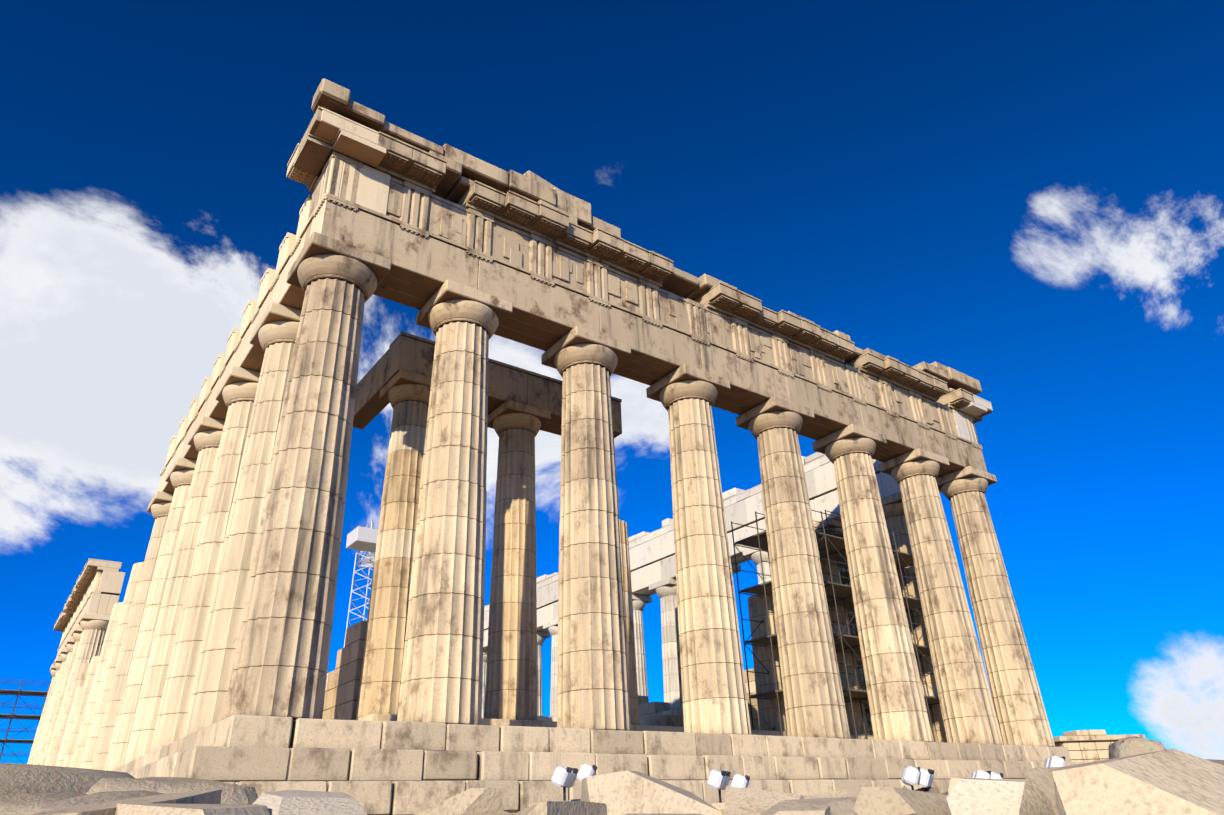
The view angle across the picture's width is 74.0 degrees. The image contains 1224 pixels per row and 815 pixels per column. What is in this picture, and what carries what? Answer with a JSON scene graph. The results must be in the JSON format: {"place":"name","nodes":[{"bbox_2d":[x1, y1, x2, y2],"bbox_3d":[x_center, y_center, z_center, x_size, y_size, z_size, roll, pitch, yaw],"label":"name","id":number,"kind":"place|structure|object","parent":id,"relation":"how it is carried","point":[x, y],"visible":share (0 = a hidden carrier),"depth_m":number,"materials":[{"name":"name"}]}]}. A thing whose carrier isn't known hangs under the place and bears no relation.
{"place":"outdoors","nodes":[
{"label":"outdoors","id":0,"kind":"place"},
{"bbox_2d":[322,621,759,729],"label":"cella walls","id":1,"kind":"structure","parent":0,"point":[342,689],"depth_m":24.93,"materials":[{"name":"stone"}]},
{"bbox_2d":[0,736,1166,812],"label":"bedrock","id":2,"kind":"structure","parent":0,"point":[101,790],"depth_m":8.48,"materials":[{"name":"beige stone"}]},
{"bbox_2d":[0,0,1223,763],"label":"sky","id":3,"kind":"structure","parent":0,"point":[1024,199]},
{"bbox_2d":[1206,759,1223,764],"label":"ground rock","id":4,"kind":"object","parent":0,"point":[1221,762],"depth_m":41.21,"materials":[{"name":"beige stone"}]},
{"bbox_2d":[0,679,50,763],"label":"scaffold","id":5,"kind":"object","parent":4,"relation":"on","point":[20,692],"visible":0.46,"depth_m":71.93,"materials":[{"name":"grey metal"}]},
{"bbox_2d":[0,763,135,795],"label":"bedrock outcrops","id":6,"kind":"object","parent":4,"relation":"on","point":[23,778],"visible":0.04,"depth_m":9.89,"materials":[{"name":"grey stone"}]},
{"bbox_2d":[0,749,1223,814],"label":"rubble blocks","id":7,"kind":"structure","parent":4,"relation":"on","point":[1171,782],"depth_m":6.25,"materials":[{"name":"beige stone"}]},
{"bbox_2d":[529,799,724,809],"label":"rocks","id":8,"kind":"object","parent":7,"relation":"on","point":[719,806],"depth_m":9.55,"materials":[{"name":"beige stone"}]},
{"bbox_2d":[551,766,577,800],"bbox_3d":[-0.545,4.398,9.455,0.220,0.396,0.434,-9,-28,12],"label":"floodlight","id":9,"kind":"object","parent":8,"relation":"on","point":[564,777],"visible":0.94,"depth_m":9.35,"materials":[{"name":"white paint"}]},
{"bbox_2d":[577,764,596,781],"bbox_3d":[-0.290,4.458,9.653,0.220,0.396,0.434,-3,-27,2],"label":"floodlight","id":10,"kind":"object","parent":8,"relation":"on","point":[585,770],"visible":0.52,"depth_m":9.52,"materials":[{"name":"white paint"}]},
{"bbox_2d":[707,770,730,802],"bbox_3d":[1.325,4.667,9.969,0.220,0.396,0.434,-11,-28,18],"label":"floodlight","id":11,"kind":"object","parent":8,"relation":"on","point":[718,780],"visible":0.92,"depth_m":9.86,"materials":[{"name":"white paint"}]},
{"bbox_2d":[731,774,749,787],"bbox_3d":[1.551,4.613,9.730,0.220,0.396,0.434,-8,-28,11],"label":"floodlight","id":12,"kind":"object","parent":8,"relation":"on","point":[738,780],"visible":0.62,"depth_m":9.60,"materials":[{"name":"white paint"}]},
{"bbox_2d":[901,766,919,789],"bbox_3d":[3.764,4.714,10.176,0.220,0.396,0.434,-7,-28,10],"label":"floodlight","id":13,"kind":"object","parent":8,"relation":"on","point":[910,775],"visible":0.96,"depth_m":10.04,"materials":[{"name":"white paint"}]},
{"bbox_2d":[917,768,933,790],"bbox_3d":[3.981,4.788,10.286,0.220,0.396,0.434,-14,-30,23],"label":"floodlight","id":14,"kind":"object","parent":8,"relation":"on","point":[925,779],"visible":0.79,"depth_m":10.16,"materials":[{"name":"white paint"}]},
{"bbox_2d":[971,770,990,778],"bbox_3d":[4.738,4.859,10.391,0.220,0.396,0.434,-7,-27,9],"label":"floodlight","id":15,"kind":"object","parent":8,"relation":"on","point":[981,774],"visible":0.4,"depth_m":10.28,"materials":[{"name":"white paint"}]},
{"bbox_2d":[990,772,1003,778],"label":"floodlight","id":16,"kind":"object","parent":8,"relation":"on","point":[993,775],"visible":0.35,"depth_m":10.37,"materials":[{"name":"white paint"}]},
{"bbox_2d":[1044,756,1065,766],"bbox_3d":[5.942,4.875,10.851,0.220,0.396,0.434,-8,-28,11],"label":"floodlight","id":17,"kind":"object","parent":8,"relation":"on","point":[1054,761],"visible":0.44,"depth_m":10.74,"materials":[{"name":"white paint"}]},
{"bbox_2d":[1053,729,1145,761],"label":"stone wall","id":18,"kind":"structure","parent":4,"relation":"on","point":[1087,745],"depth_m":47.56,"materials":[{"name":"stone"}]},
{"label":"foundation courses","id":19,"kind":"object","parent":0,"visible":0},
{"bbox_2d":[111,715,1088,814],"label":"krepis steps","id":20,"kind":"structure","parent":19,"relation":"on","point":[390,768],"depth_m":17.69,"materials":[{"name":"stone"}]},
{"bbox_2d":[27,663,56,763],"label":"column","id":21,"kind":"structure","parent":20,"relation":"on","point":[53,670],"depth_m":67.64,"materials":[{"name":"stone"}]},
{"bbox_2d":[30,656,61,763],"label":"column","id":22,"kind":"structure","parent":20,"relation":"on","point":[57,662],"depth_m":65.00,"materials":[{"name":"stone"}]},
{"bbox_2d":[32,647,67,764],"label":"column","id":23,"kind":"structure","parent":20,"relation":"on","point":[63,654],"depth_m":61.76,"materials":[{"name":"stone"}]},
{"bbox_2d":[36,637,74,764],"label":"column","id":24,"kind":"structure","parent":20,"relation":"on","point":[69,643],"depth_m":58.67,"materials":[{"name":"stone"}]},
{"bbox_2d":[40,625,82,764],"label":"column","id":25,"kind":"structure","parent":20,"relation":"on","point":[77,631],"depth_m":55.50,"materials":[{"name":"stone"}]},
{"bbox_2d":[50,663,89,765],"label":"column","id":26,"kind":"structure","parent":20,"relation":"on","point":[82,669],"depth_m":48.50,"materials":[{"name":"stone"}]},
{"bbox_2d":[56,686,83,766],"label":"column","id":27,"kind":"structure","parent":20,"relation":"on","point":[68,729],"depth_m":44.61,"materials":[{"name":"stone"}]},
{"bbox_2d":[45,613,110,765],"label":"column","id":28,"kind":"structure","parent":20,"relation":"on","point":[94,626],"depth_m":53.49,"materials":[{"name":"stone"}]},
{"bbox_2d":[53,558,124,655],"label":"entablature","id":29,"kind":"structure","parent":28,"relation":"on","point":[97,587],"depth_m":55.81,"materials":[{"name":"stone"}]},
{"bbox_2d":[62,656,98,766],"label":"column","id":30,"kind":"structure","parent":20,"relation":"on","point":[73,739],"depth_m":41.66,"materials":[{"name":"stone"}]},
{"bbox_2d":[70,602,122,767],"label":"column","id":31,"kind":"structure","parent":20,"relation":"on","point":[92,700],"depth_m":38.88,"materials":[{"name":"stone"}]},
{"bbox_2d":[80,562,143,768],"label":"column","id":32,"kind":"structure","parent":20,"relation":"on","point":[104,693],"depth_m":35.95,"materials":[{"name":"stone"}]},
{"bbox_2d":[91,490,173,769],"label":"column","id":33,"kind":"structure","parent":20,"relation":"on","point":[159,506],"depth_m":33.30,"materials":[{"name":"stone"}]},
{"bbox_2d":[105,457,196,770],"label":"column","id":34,"kind":"structure","parent":20,"relation":"on","point":[179,476],"depth_m":30.15,"materials":[{"name":"stone"}]},
{"bbox_2d":[124,416,224,764],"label":"column","id":35,"kind":"structure","parent":20,"relation":"on","point":[205,436],"depth_m":27.01,"materials":[{"name":"stone"}]},
{"bbox_2d":[150,365,260,752],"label":"column","id":36,"kind":"structure","parent":20,"relation":"on","point":[236,391],"depth_m":23.91,"materials":[{"name":"stone"}]},
{"bbox_2d":[158,107,390,492],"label":"entablature","id":37,"kind":"structure","parent":36,"relation":"on","point":[350,138],"depth_m":23.29,"materials":[{"name":"stone"}]},
{"bbox_2d":[183,301,301,737],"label":"column","id":38,"kind":"structure","parent":20,"relation":"on","point":[274,334],"depth_m":20.80,"materials":[{"name":"stone"}]},
{"bbox_2d":[222,231,391,719],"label":"column","id":39,"kind":"structure","parent":20,"relation":"on","point":[280,661],"depth_m":18.05,"materials":[{"name":"stone"}]},
{"bbox_2d":[397,280,512,724],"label":"column","id":40,"kind":"structure","parent":20,"relation":"on","point":[442,675],"depth_m":20.04,"materials":[{"name":"stone"}]},
{"bbox_2d":[482,650,486,717],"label":"column","id":41,"kind":"structure","parent":20,"relation":"on","point":[484,674],"depth_m":68.81,"materials":[{"name":"stone"}]},
{"bbox_2d":[536,631,549,715],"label":"column","id":42,"kind":"structure","parent":20,"relation":"on","point":[542,636],"depth_m":62.69,"materials":[{"name":"stone"}]},
{"bbox_2d":[543,619,558,720],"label":"column","id":43,"kind":"structure","parent":20,"relation":"on","point":[551,627],"depth_m":59.34,"materials":[{"name":"stone"}]},
{"bbox_2d":[483,394,992,649],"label":"entablature","id":44,"kind":"structure","parent":43,"relation":"on","point":[652,557],"depth_m":47.57,"materials":[{"name":"stone"}]},
{"bbox_2d":[541,326,630,730],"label":"column","id":45,"kind":"structure","parent":20,"relation":"on","point":[592,685],"depth_m":22.39,"materials":[{"name":"stone"}]},
{"bbox_2d":[354,714,873,739],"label":"cella platform","id":46,"kind":"structure","parent":20,"relation":"on","point":[484,721],"depth_m":24.58,"materials":[{"name":"stone"}]},
{"bbox_2d":[344,519,377,646],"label":"tower crane","id":47,"kind":"object","parent":46,"relation":"on","point":[362,539],"visible":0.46,"depth_m":49.92,"materials":[{"name":"white paint"}]},
{"bbox_2d":[356,369,431,718],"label":"column","id":48,"kind":"structure","parent":46,"relation":"on","point":[405,393],"depth_m":24.51,"materials":[{"name":"stone"}]},
{"bbox_2d":[353,331,621,437],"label":"entablature","id":49,"kind":"structure","parent":48,"relation":"on","point":[410,352],"depth_m":29.21,"materials":[{"name":"stone"}]},
{"bbox_2d":[484,399,550,720],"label":"column","id":50,"kind":"structure","parent":46,"relation":"on","point":[511,683],"depth_m":26.63,"materials":[{"name":"stone"}]},
{"bbox_2d":[619,519,639,724],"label":"column","id":51,"kind":"structure","parent":46,"relation":"on","point":[630,639],"depth_m":28.37,"materials":[{"name":"stone"}]},
{"bbox_2d":[675,607,683,726],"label":"column","id":52,"kind":"structure","parent":46,"relation":"on","point":[679,665],"depth_m":30.24,"materials":[{"name":"stone"}]},
{"bbox_2d":[747,594,786,730],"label":"column","id":53,"kind":"structure","parent":46,"relation":"on","point":[768,714],"depth_m":32.10,"materials":[{"name":"stone"}]},
{"bbox_2d":[820,561,868,734],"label":"column","id":54,"kind":"structure","parent":46,"relation":"on","point":[848,660],"depth_m":34.29,"materials":[{"name":"stone"}]},
{"bbox_2d":[632,594,651,702],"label":"column","id":55,"kind":"structure","parent":20,"relation":"on","point":[639,602],"depth_m":53.23,"materials":[{"name":"stone"}]},
{"bbox_2d":[649,578,679,709],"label":"column","id":56,"kind":"structure","parent":20,"relation":"on","point":[665,590],"depth_m":49.90,"materials":[{"name":"stone"}]},
{"bbox_2d":[646,364,750,734],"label":"column","id":57,"kind":"structure","parent":20,"relation":"on","point":[714,695],"depth_m":24.73,"materials":[{"name":"stone"}]},
{"bbox_2d":[731,563,740,575],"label":"column","id":58,"kind":"structure","parent":20,"relation":"on","point":[734,568],"depth_m":48.47,"materials":[{"name":"stone"}]},
{"bbox_2d":[742,547,770,583],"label":"column","id":59,"kind":"structure","parent":20,"relation":"on","point":[753,555],"depth_m":45.04,"materials":[{"name":"stone"}]},
{"bbox_2d":[735,396,850,738],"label":"column","id":60,"kind":"structure","parent":20,"relation":"on","point":[814,702],"depth_m":27.07,"materials":[{"name":"stone"}]},
{"bbox_2d":[767,510,870,724],"bbox_3d":[10.163,10.848,38.556,2.256,11.013,4.008,17,-33,-32],"label":"scaffold","id":61,"kind":"object","parent":20,"relation":"on","point":[844,580],"visible":0.12,"depth_m":38.75,"materials":[{"name":"grey metal"}]},
{"bbox_2d":[731,510,945,741],"bbox_3d":[9.778,9.380,33.455,9.456,9.014,2.868,17,-33,-32],"label":"scaffold","id":62,"kind":"object","parent":20,"relation":"on","point":[831,548],"visible":0.31,"depth_m":33.13,"materials":[{"name":"grey metal"}]},
{"bbox_2d":[814,518,872,734],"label":"column","id":63,"kind":"structure","parent":20,"relation":"on","point":[837,524],"depth_m":41.48,"materials":[{"name":"stone"}]},
{"bbox_2d":[812,424,932,741],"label":"column","id":64,"kind":"structure","parent":20,"relation":"on","point":[897,706],"depth_m":29.41,"materials":[{"name":"stone"}]},
{"bbox_2d":[293,78,991,477],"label":"entablature","id":65,"kind":"structure","parent":64,"relation":"on","point":[551,262],"depth_m":26.35,"materials":[{"name":"stone"}]},
{"bbox_2d":[881,492,947,742],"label":"column","id":66,"kind":"structure","parent":20,"relation":"on","point":[893,510],"depth_m":37.14,"materials":[{"name":"stone"}]},
{"bbox_2d":[879,448,1002,744],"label":"column","id":67,"kind":"structure","parent":20,"relation":"on","point":[966,705],"depth_m":31.75,"materials":[{"name":"stone"}]},
{"bbox_2d":[936,466,1054,746],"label":"column","id":68,"kind":"structure","parent":20,"relation":"on","point":[1020,711],"depth_m":33.74,"materials":[{"name":"stone"}]}
]}

